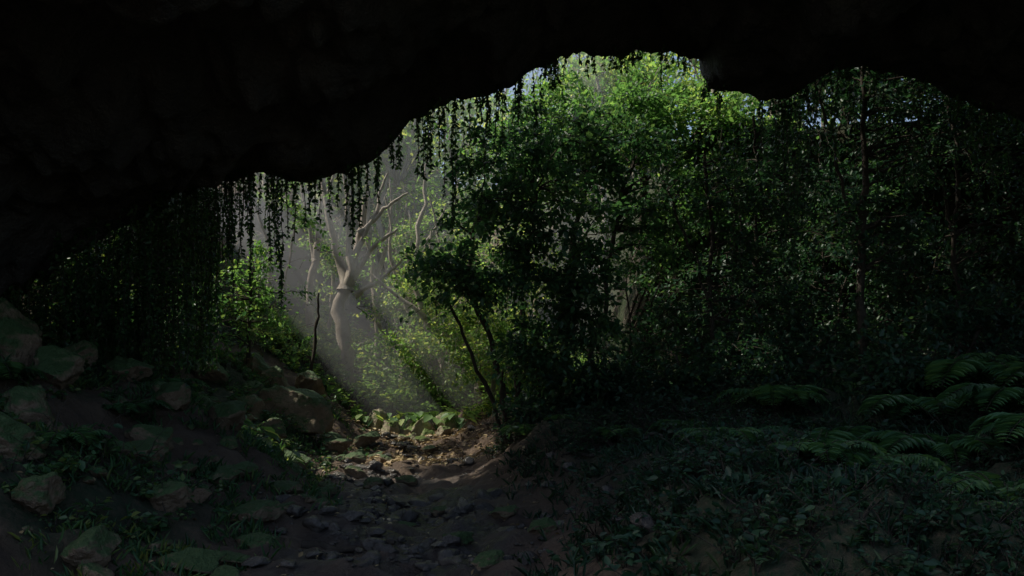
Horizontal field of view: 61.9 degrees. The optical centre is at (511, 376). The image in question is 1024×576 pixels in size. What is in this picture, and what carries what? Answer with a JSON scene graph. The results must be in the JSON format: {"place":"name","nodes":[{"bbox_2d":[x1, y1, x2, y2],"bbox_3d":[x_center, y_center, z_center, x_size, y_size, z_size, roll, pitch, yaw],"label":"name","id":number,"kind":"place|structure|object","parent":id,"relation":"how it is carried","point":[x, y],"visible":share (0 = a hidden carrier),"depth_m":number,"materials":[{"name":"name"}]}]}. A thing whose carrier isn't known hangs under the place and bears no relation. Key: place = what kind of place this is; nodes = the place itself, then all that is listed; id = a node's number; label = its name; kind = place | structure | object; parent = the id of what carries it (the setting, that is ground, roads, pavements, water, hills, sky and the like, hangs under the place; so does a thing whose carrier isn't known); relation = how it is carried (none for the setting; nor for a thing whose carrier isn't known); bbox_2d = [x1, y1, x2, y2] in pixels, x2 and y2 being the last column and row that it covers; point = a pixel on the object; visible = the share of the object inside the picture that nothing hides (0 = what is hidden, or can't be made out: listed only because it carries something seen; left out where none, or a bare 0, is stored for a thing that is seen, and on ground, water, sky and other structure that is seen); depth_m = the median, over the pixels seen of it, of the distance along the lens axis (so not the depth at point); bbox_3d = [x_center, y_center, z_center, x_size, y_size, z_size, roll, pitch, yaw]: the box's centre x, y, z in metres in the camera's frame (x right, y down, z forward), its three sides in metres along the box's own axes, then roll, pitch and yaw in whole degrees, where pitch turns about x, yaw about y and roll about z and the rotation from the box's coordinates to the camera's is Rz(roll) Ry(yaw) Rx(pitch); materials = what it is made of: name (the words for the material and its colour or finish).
{"place":"outdoors","nodes":[
{"label":"outdoors","id":0,"kind":"place"},
{"bbox_2d":[0,140,1023,575],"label":"ground","id":1,"kind":"structure","parent":0,"point":[78,408],"depth_m":8.81,"materials":[{"name":"soil"}]},
{"bbox_2d":[0,317,41,366],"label":"boulder","id":2,"kind":"object","parent":1,"relation":"on","point":[20,342],"visible":0.65,"depth_m":9.49,"materials":[{"name":"stone"}]},
{"bbox_2d":[0,297,42,335],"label":"boulder","id":3,"kind":"object","parent":1,"relation":"on","point":[8,309],"visible":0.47,"depth_m":10.50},
{"bbox_2d":[0,361,47,380],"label":"boulder","id":4,"kind":"object","parent":1,"relation":"on","point":[8,369],"visible":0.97,"depth_m":8.43,"materials":[{"name":"green stone"}]},
{"bbox_2d":[0,412,49,461],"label":"boulder","id":5,"kind":"object","parent":1,"relation":"on","point":[13,427],"visible":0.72,"depth_m":7.08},
{"bbox_2d":[2,385,54,429],"bbox_3d":[-4.628,0.389,8.202,0.514,0.611,0.489,0,0,0],"label":"boulder","id":6,"kind":"object","parent":1,"relation":"on","point":[33,398],"visible":0.59,"depth_m":8.04,"materials":[{"name":"stone"}]},
{"bbox_2d":[11,472,65,515],"bbox_3d":[-3.709,0.907,6.615,0.385,0.330,0.434,0,0,0],"label":"boulder","id":7,"kind":"object","parent":1,"relation":"on","point":[40,495],"visible":0.93,"depth_m":6.48,"materials":[{"name":"stone"}]},
{"bbox_2d":[32,344,84,388],"bbox_3d":[-4.977,-0.079,9.319,0.480,0.535,0.568,0,0,0],"label":"boulder","id":8,"kind":"object","parent":1,"relation":"on","point":[65,366],"visible":0.87,"depth_m":9.23,"materials":[{"name":"stone"}]},
{"bbox_2d":[33,427,118,446],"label":"fern","id":9,"kind":"object","parent":1,"relation":"on","point":[83,434],"visible":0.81,"depth_m":7.36,"materials":[{"name":"green plant"}]},
{"bbox_2d":[64,340,98,366],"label":"boulder","id":10,"kind":"object","parent":1,"relation":"on","point":[86,349],"visible":0.34,"depth_m":10.84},
{"bbox_2d":[60,524,121,566],"bbox_3d":[-3.109,1.264,6.302,0.351,0.321,0.479,0,0,0],"label":"boulder","id":11,"kind":"object","parent":1,"relation":"on","point":[99,544],"visible":0.95,"depth_m":6.17,"materials":[{"name":"stone"}]},
{"bbox_2d":[25,252,185,361],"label":"shrub","id":12,"kind":"object","parent":1,"relation":"on","point":[71,309],"visible":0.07,"depth_m":12.60,"materials":[{"name":"green plant"}]},
{"bbox_2d":[106,356,153,381],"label":"boulder","id":13,"kind":"object","parent":1,"relation":"on","point":[118,365],"visible":0.74,"depth_m":10.73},
{"bbox_2d":[102,399,174,416],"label":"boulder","id":14,"kind":"object","parent":1,"relation":"on","point":[135,406],"visible":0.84,"depth_m":9.58,"materials":[{"name":"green stone"}]},
{"bbox_2d":[127,437,168,466],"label":"boulder","id":15,"kind":"object","parent":1,"relation":"on","point":[146,444],"visible":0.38,"depth_m":8.22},
{"bbox_2d":[123,424,173,450],"bbox_3d":[-3.932,0.693,9.212,0.498,0.373,0.429,0,0,0],"label":"boulder","id":16,"kind":"object","parent":1,"relation":"on","point":[139,432],"visible":0.51,"depth_m":9.09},
{"bbox_2d":[146,481,191,511],"bbox_3d":[-3.070,1.088,7.582,0.417,0.309,0.315,0,0,0],"label":"boulder","id":17,"kind":"object","parent":1,"relation":"on","point":[172,496],"visible":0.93,"depth_m":7.51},
{"bbox_2d":[153,381,190,409],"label":"boulder","id":18,"kind":"object","parent":1,"relation":"on","point":[176,395],"visible":0.88,"depth_m":10.21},
{"bbox_2d":[0,368,366,575],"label":"rubble","id":19,"kind":"object","parent":1,"relation":"on","point":[203,493],"visible":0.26,"depth_m":8.95,"materials":[{"name":"stone"}]},
{"bbox_2d":[109,276,257,378],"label":"shrub","id":20,"kind":"object","parent":1,"relation":"on","point":[172,371],"visible":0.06,"depth_m":14.60,"materials":[{"name":"green plant"}]},
{"bbox_2d":[0,271,369,575],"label":"grass","id":21,"kind":"structure","parent":1,"relation":"on","point":[139,553],"depth_m":8.17,"materials":[{"name":"green plant"}]},
{"bbox_2d":[155,547,226,574],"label":"boulder","id":22,"kind":"object","parent":1,"relation":"on","point":[207,563],"visible":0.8,"depth_m":6.79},
{"bbox_2d":[0,193,383,556],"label":"undergrowth","id":23,"kind":"object","parent":1,"relation":"on","point":[65,463],"visible":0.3,"depth_m":7.99,"materials":[{"name":"green plant"}]},
{"bbox_2d":[191,358,229,384],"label":"boulder","id":24,"kind":"object","parent":1,"relation":"on","point":[213,374],"visible":0.62,"depth_m":15.45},
{"bbox_2d":[207,464,244,484],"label":"boulder","id":25,"kind":"object","parent":1,"relation":"on","point":[224,472],"visible":0.65,"depth_m":9.19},
{"bbox_2d":[206,400,246,430],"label":"boulder","id":26,"kind":"object","parent":1,"relation":"on","point":[227,414],"visible":0.79,"depth_m":10.63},
{"bbox_2d":[175,239,316,364],"bbox_3d":[-5.393,-1.462,17.126,2.672,2.981,2.214,0,0,0],"label":"shrub","id":27,"kind":"object","parent":1,"relation":"on","point":[260,252],"visible":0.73,"depth_m":17.12,"materials":[{"name":"green plant"}]},
{"bbox_2d":[234,394,264,419],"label":"boulder","id":28,"kind":"object","parent":1,"relation":"on","point":[257,403],"visible":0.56,"depth_m":14.84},
{"bbox_2d":[226,499,284,523],"bbox_3d":[-2.533,1.369,8.370,0.606,0.280,0.389,0,0,-18],"label":"boulder","id":29,"kind":"object","parent":1,"relation":"on","point":[268,510],"visible":0.73,"depth_m":8.34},
{"bbox_2d":[241,352,270,374],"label":"boulder","id":30,"kind":"object","parent":1,"relation":"on","point":[258,363],"visible":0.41,"depth_m":17.24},
{"bbox_2d":[235,532,277,548],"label":"boulder","id":31,"kind":"object","parent":1,"relation":"on","point":[259,538],"visible":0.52,"depth_m":7.66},
{"bbox_2d":[258,417,286,439],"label":"boulder","id":32,"kind":"object","parent":1,"relation":"on","point":[274,423],"visible":0.48,"depth_m":14.09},
{"bbox_2d":[212,183,335,330],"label":"young tree","id":33,"kind":"object","parent":1,"relation":"on","point":[299,219],"visible":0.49,"depth_m":21.31,"materials":[{"name":"green plant"}]},
{"bbox_2d":[260,365,289,386],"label":"boulder","id":34,"kind":"object","parent":1,"relation":"on","point":[278,372],"visible":0.49,"depth_m":16.82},
{"bbox_2d":[269,480,303,493],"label":"boulder","id":35,"kind":"object","parent":1,"relation":"on","point":[288,486],"visible":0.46,"depth_m":9.86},
{"bbox_2d":[259,386,333,434],"bbox_3d":[-4.039,0.653,15.964,1.438,0.953,0.977,0,0,0],"label":"boulder","id":36,"kind":"object","parent":1,"relation":"on","point":[313,408],"visible":0.75,"depth_m":15.68,"materials":[{"name":"stone"}]},
{"bbox_2d":[295,370,327,397],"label":"boulder","id":37,"kind":"object","parent":1,"relation":"on","point":[309,379],"visible":0.71,"depth_m":18.38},
{"bbox_2d":[255,234,378,370],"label":"shrub","id":38,"kind":"object","parent":1,"relation":"on","point":[314,335],"visible":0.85,"depth_m":19.44,"materials":[{"name":"green plant"}]},
{"bbox_2d":[300,174,334,339],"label":"pale tree","id":39,"kind":"object","parent":1,"relation":"on","point":[309,308],"visible":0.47,"depth_m":25.14,"materials":[{"name":"grey plant"}]},
{"bbox_2d":[264,178,380,333],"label":"young tree","id":40,"kind":"object","parent":1,"relation":"on","point":[332,273],"visible":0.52,"depth_m":26.65,"materials":[{"name":"green plant"}]},
{"bbox_2d":[256,173,407,385],"bbox_3d":[-4.934,-2.490,23.325,4.092,6.441,2.285,0,0,0],"label":"pale tree","id":41,"kind":"object","parent":1,"relation":"on","point":[349,272],"visible":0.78,"depth_m":23.86,"materials":[{"name":"grey plant"}]},
{"bbox_2d":[318,438,352,454],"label":"boulder","id":42,"kind":"object","parent":1,"relation":"on","point":[340,445],"visible":0.73,"depth_m":15.60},
{"bbox_2d":[352,431,380,447],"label":"boulder","id":43,"kind":"object","parent":1,"relation":"on","point":[363,440],"visible":0.8,"depth_m":17.37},
{"bbox_2d":[87,409,663,575],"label":"gravel","id":44,"kind":"structure","parent":1,"relation":"on","point":[373,545],"depth_m":8.77,"materials":[{"name":"stone"}]},
{"bbox_2d":[367,409,386,428],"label":"limestone rock","id":45,"kind":"object","parent":1,"relation":"on","point":[376,423],"visible":0.54,"depth_m":19.68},
{"bbox_2d":[349,130,433,370],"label":"pale tree","id":46,"kind":"object","parent":1,"relation":"on","point":[374,271],"visible":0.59,"depth_m":26.91,"materials":[{"name":"grey plant"}]},
{"bbox_2d":[353,273,451,378],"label":"young tree","id":47,"kind":"object","parent":1,"relation":"on","point":[392,305],"visible":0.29,"depth_m":26.13,"materials":[{"name":"green plant"}]},
{"bbox_2d":[210,291,600,425],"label":"undergrowth","id":48,"kind":"object","parent":1,"relation":"on","point":[327,351],"visible":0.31,"depth_m":22.20,"materials":[{"name":"green plant"}]},
{"bbox_2d":[343,310,477,408],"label":"young tree","id":49,"kind":"object","parent":1,"relation":"on","point":[422,381],"visible":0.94,"depth_m":22.61,"materials":[{"name":"green plant"}]},
{"bbox_2d":[406,416,431,435],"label":"limestone rock","id":50,"kind":"object","parent":1,"relation":"on","point":[418,426],"visible":0.52,"depth_m":19.54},
{"bbox_2d":[384,137,454,383],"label":"pale tree","id":51,"kind":"object","parent":1,"relation":"on","point":[419,219],"visible":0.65,"depth_m":25.56,"materials":[{"name":"brown plant"}]},
{"bbox_2d":[377,208,461,363],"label":"young tree","id":52,"kind":"object","parent":1,"relation":"on","point":[411,234],"visible":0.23,"depth_m":28.39,"materials":[{"name":"green plant"}]},
{"bbox_2d":[351,236,501,404],"bbox_3d":[-2.092,-1.396,23.409,4.267,4.581,3.040,0,0,0],"label":"young tree","id":53,"kind":"object","parent":1,"relation":"on","point":[421,313],"visible":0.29,"depth_m":23.32,"materials":[{"name":"green plant"}]},
{"bbox_2d":[373,227,486,371],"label":"young tree","id":54,"kind":"object","parent":1,"relation":"on","point":[429,313],"visible":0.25,"depth_m":23.99,"materials":[{"name":"green plant"}]},
{"bbox_2d":[382,195,477,357],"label":"young tree","id":55,"kind":"object","parent":1,"relation":"on","point":[440,241],"visible":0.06,"depth_m":25.46,"materials":[{"name":"green plant"}]},
{"bbox_2d":[18,349,843,575],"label":"leaf litter","id":56,"kind":"object","parent":1,"relation":"on","point":[398,458],"visible":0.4,"depth_m":16.61,"materials":[{"name":"plant"}]},
{"bbox_2d":[440,411,477,428],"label":"taro plant","id":57,"kind":"object","parent":1,"relation":"on","point":[459,420],"visible":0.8,"depth_m":19.35,"materials":[{"name":"green plant"}]},
{"bbox_2d":[415,179,518,379],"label":"young tree","id":58,"kind":"object","parent":1,"relation":"on","point":[447,210],"visible":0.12,"depth_m":27.27,"materials":[{"name":"green plant"}]},
{"bbox_2d":[413,232,549,402],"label":"young tree","id":59,"kind":"object","parent":1,"relation":"on","point":[476,385],"visible":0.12,"depth_m":22.17,"materials":[{"name":"green plant"}]},
{"bbox_2d":[426,290,548,408],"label":"young tree","id":60,"kind":"object","parent":1,"relation":"on","point":[485,369],"visible":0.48,"depth_m":20.10,"materials":[{"name":"green plant"}]},
{"bbox_2d":[471,549,503,570],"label":"boulder","id":61,"kind":"object","parent":1,"relation":"on","point":[484,560],"visible":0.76,"depth_m":7.08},
{"bbox_2d":[489,505,519,519],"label":"boulder","id":62,"kind":"object","parent":1,"relation":"on","point":[505,512],"visible":0.98,"depth_m":9.33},
{"bbox_2d":[0,0,1023,300],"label":"cave rock","id":63,"kind":"object","parent":1,"relation":"on","point":[110,110],"visible":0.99,"depth_m":10.28,"materials":[{"name":"stone"}]},
{"bbox_2d":[1,39,1023,381],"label":"hanging vines","id":64,"kind":"object","parent":63,"relation":"hanging from","point":[155,281],"visible":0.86,"depth_m":11.90,"materials":[{"name":"green plant"}]},
{"bbox_2d":[498,424,536,434],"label":"rock","id":65,"kind":"object","parent":1,"relation":"on","point":[521,429],"visible":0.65,"depth_m":13.22,"materials":[{"name":"green stone"}]},
{"bbox_2d":[394,111,646,448],"bbox_3d":[0.080,-1.469,13.573,4.038,5.684,3.249,0,0,0],"label":"broadleaf tree","id":66,"kind":"object","parent":1,"relation":"on","point":[537,359],"visible":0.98,"depth_m":13.38,"materials":[{"name":"green plant"}]},
{"bbox_2d":[470,144,596,339],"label":"young tree","id":67,"kind":"object","parent":1,"relation":"on","point":[550,249],"visible":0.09,"depth_m":23.76,"materials":[{"name":"green plant"}]},
{"bbox_2d":[527,517,557,535],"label":"boulder","id":68,"kind":"object","parent":1,"relation":"on","point":[547,525],"visible":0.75,"depth_m":8.20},
{"bbox_2d":[486,382,607,440],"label":"bush","id":69,"kind":"object","parent":1,"relation":"on","point":[524,405],"visible":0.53,"depth_m":14.14,"materials":[{"name":"green plant"}]},
{"bbox_2d":[541,344,653,411],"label":"bush","id":70,"kind":"object","parent":1,"relation":"on","point":[615,372],"visible":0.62,"depth_m":13.72,"materials":[{"name":"green plant"}]},
{"bbox_2d":[504,91,708,394],"bbox_3d":[1.683,-2.147,15.490,3.686,5.860,2.815,0,0,-21],"label":"broadleaf tree","id":71,"kind":"object","parent":1,"relation":"on","point":[607,159],"visible":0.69,"depth_m":15.20,"materials":[{"name":"green plant"}]},
{"bbox_2d":[247,50,977,362],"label":"distant forest","id":72,"kind":"object","parent":1,"relation":"on","point":[603,80],"visible":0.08,"depth_m":35.83,"materials":[{"name":"green plant"}]},
{"bbox_2d":[587,425,652,440],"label":"fern","id":73,"kind":"object","parent":1,"relation":"on","point":[606,432],"visible":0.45,"depth_m":10.89,"materials":[{"name":"green plant"}]},
{"bbox_2d":[433,57,829,262],"bbox_3d":[2.640,-3.878,20.027,9.016,7.420,4.737,0,0,21],"label":"tall tree","id":74,"kind":"object","parent":1,"relation":"on","point":[656,106],"visible":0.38,"depth_m":19.24,"materials":[{"name":"green plant"}]},
{"bbox_2d":[570,255,714,392],"bbox_3d":[2.198,-0.856,16.316,2.961,2.980,2.498,0,0,0],"label":"bush","id":75,"kind":"object","parent":1,"relation":"on","point":[650,317],"visible":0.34,"depth_m":16.39,"materials":[{"name":"green plant"}]},
{"bbox_2d":[581,332,757,414],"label":"bush","id":76,"kind":"object","parent":1,"relation":"on","point":[693,379],"visible":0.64,"depth_m":13.24,"materials":[{"name":"green plant"}]},
{"bbox_2d":[648,417,721,431],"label":"fern","id":77,"kind":"object","parent":1,"relation":"on","point":[683,424],"visible":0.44,"depth_m":10.33,"materials":[{"name":"green plant"}]},
{"bbox_2d":[634,275,768,394],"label":"bush","id":78,"kind":"object","parent":1,"relation":"on","point":[667,307],"visible":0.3,"depth_m":15.26,"materials":[{"name":"green plant"}]},
{"bbox_2d":[632,253,792,371],"bbox_3d":[3.971,-1.113,16.600,3.285,2.657,2.426,0,0,0],"label":"bush","id":79,"kind":"object","parent":1,"relation":"on","point":[693,275],"visible":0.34,"depth_m":16.74,"materials":[{"name":"green plant"}]},
{"bbox_2d":[671,426,764,443],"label":"fern","id":80,"kind":"object","parent":1,"relation":"on","point":[748,433],"visible":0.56,"depth_m":7.67,"materials":[{"name":"green plant"}]},
{"bbox_2d":[634,126,833,398],"bbox_3d":[3.770,-1.627,14.364,3.488,4.846,2.141,0,0,0],"label":"slender tree","id":81,"kind":"object","parent":1,"relation":"on","point":[747,243],"visible":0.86,"depth_m":14.31,"materials":[{"name":"green plant"}]},
{"bbox_2d":[474,333,1023,575],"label":"undergrowth","id":82,"kind":"object","parent":1,"relation":"on","point":[705,407],"visible":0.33,"depth_m":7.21,"materials":[{"name":"green plant"}]},
{"bbox_2d":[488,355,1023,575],"bbox_3d":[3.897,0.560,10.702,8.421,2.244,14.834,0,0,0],"label":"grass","id":83,"kind":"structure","parent":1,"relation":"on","point":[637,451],"depth_m":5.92,"materials":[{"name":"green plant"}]},
{"bbox_2d":[712,384,831,409],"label":"fern","id":84,"kind":"object","parent":1,"relation":"on","point":[766,394],"visible":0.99,"depth_m":10.57,"materials":[{"name":"green plant"}]},
{"bbox_2d":[689,311,874,410],"bbox_3d":[4.393,0.051,13.070,3.178,2.098,2.037,0,0,0],"label":"bush","id":85,"kind":"object","parent":1,"relation":"on","point":[782,357],"visible":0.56,"depth_m":12.90,"materials":[{"name":"green plant"}]},
{"bbox_2d":[701,97,870,370],"bbox_3d":[4.964,-2.439,15.621,3.350,5.526,2.225,0,0,-22],"label":"slender tree","id":86,"kind":"object","parent":1,"relation":"on","point":[767,142],"visible":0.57,"depth_m":15.37,"materials":[{"name":"green plant"}]},
{"bbox_2d":[728,279,879,380],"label":"bush","id":87,"kind":"object","parent":1,"relation":"on","point":[810,304],"visible":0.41,"depth_m":14.96,"materials":[{"name":"green plant"}]},
{"bbox_2d":[603,111,1023,374],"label":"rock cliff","id":88,"kind":"structure","parent":1,"relation":"on","point":[621,311],"depth_m":18.92,"materials":[{"name":"stone"}]},
{"bbox_2d":[579,174,946,316],"bbox_3d":[5.185,-2.753,18.108,7.731,3.073,2.552,0,0,15],"label":"shrub","id":89,"kind":"object","parent":88,"relation":"on","point":[646,280],"visible":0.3,"depth_m":18.13,"materials":[{"name":"green plant"}]},
{"bbox_2d":[758,425,888,453],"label":"fern","id":90,"kind":"object","parent":1,"relation":"on","point":[849,433],"visible":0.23,"depth_m":8.75,"materials":[{"name":"green plant"}]},
{"bbox_2d":[747,235,900,358],"bbox_3d":[6.035,-1.140,16.522,3.172,3.204,2.358,0,0,0],"label":"bush","id":91,"kind":"object","parent":1,"relation":"on","point":[831,254],"visible":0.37,"depth_m":16.42,"materials":[{"name":"green plant"}]},
{"bbox_2d":[761,437,889,462],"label":"fern","id":92,"kind":"object","parent":1,"relation":"on","point":[837,450],"visible":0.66,"depth_m":6.17,"materials":[{"name":"green plant"}]},
{"bbox_2d":[786,321,974,414],"bbox_3d":[4.992,0.167,10.866,2.447,1.701,1.968,0,0,0],"label":"bush","id":93,"kind":"object","parent":1,"relation":"on","point":[885,376],"visible":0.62,"depth_m":10.65,"materials":[{"name":"green plant"}]},
{"bbox_2d":[741,67,1022,230],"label":"tall tree","id":94,"kind":"object","parent":1,"relation":"on","point":[845,118],"visible":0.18,"depth_m":17.69,"materials":[{"name":"green plant"}]},
{"bbox_2d":[822,452,950,473],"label":"fern","id":95,"kind":"object","parent":1,"relation":"on","point":[861,459],"visible":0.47,"depth_m":6.61,"materials":[{"name":"green plant"}]},
{"bbox_2d":[780,66,1003,380],"bbox_3d":[5.699,-2.467,13.135,3.522,5.611,2.164,0,0,0],"label":"slender tree","id":96,"kind":"object","parent":1,"relation":"on","point":[861,227],"visible":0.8,"depth_m":13.19,"materials":[{"name":"green plant"}]},
{"bbox_2d":[815,213,989,370],"bbox_3d":[7.144,-1.356,15.448,3.268,3.031,2.367,0,0,0],"label":"bush","id":97,"kind":"object","parent":1,"relation":"on","point":[896,292],"visible":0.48,"depth_m":15.40,"materials":[{"name":"green plant"}]},
{"bbox_2d":[856,394,1005,423],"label":"fern","id":98,"kind":"object","parent":1,"relation":"on","point":[902,405],"visible":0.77,"depth_m":9.21,"materials":[{"name":"green plant"}]},
{"bbox_2d":[842,285,1023,366],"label":"bush","id":99,"kind":"object","parent":1,"relation":"on","point":[957,317],"visible":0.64,"depth_m":12.16,"materials":[{"name":"green plant"}]},
{"bbox_2d":[860,430,1023,465],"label":"fern","id":100,"kind":"object","parent":1,"relation":"on","point":[964,446],"visible":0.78,"depth_m":7.64,"materials":[{"name":"green plant"}]},
{"bbox_2d":[879,85,1023,354],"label":"slender tree","id":101,"kind":"object","parent":1,"relation":"on","point":[953,236],"visible":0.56,"depth_m":13.71,"materials":[{"name":"green plant"}]},
{"bbox_2d":[896,359,1023,389],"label":"fern","id":102,"kind":"object","parent":1,"relation":"on","point":[954,372],"visible":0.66,"depth_m":9.64,"materials":[{"name":"green plant"}]},
{"bbox_2d":[921,469,1023,503],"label":"fern","id":103,"kind":"object","parent":1,"relation":"on","point":[982,479],"visible":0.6,"depth_m":6.41,"materials":[{"name":"green plant"}]},
{"bbox_2d":[932,382,1023,411],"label":"fern","id":104,"kind":"object","parent":1,"relation":"on","point":[1008,397],"visible":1,"depth_m":8.21,"materials":[{"name":"green plant"}]},
{"bbox_2d":[955,352,1023,362],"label":"fern","id":105,"kind":"object","parent":1,"relation":"on","point":[984,357],"visible":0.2,"depth_m":10.80,"materials":[{"name":"green plant"}]},
{"bbox_2d":[968,412,1023,443],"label":"fern","id":106,"kind":"object","parent":1,"relation":"on","point":[1002,421],"visible":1,"depth_m":6.89,"materials":[{"name":"green plant"}]},
{"bbox_2d":[995,362,1023,387],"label":"fern","id":107,"kind":"object","parent":1,"relation":"on","point":[1011,369],"visible":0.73,"depth_m":9.26,"materials":[{"name":"green plant"}]},
{"bbox_2d":[411,51,979,188],"label":"sky","id":108,"kind":"structure","parent":0,"point":[530,75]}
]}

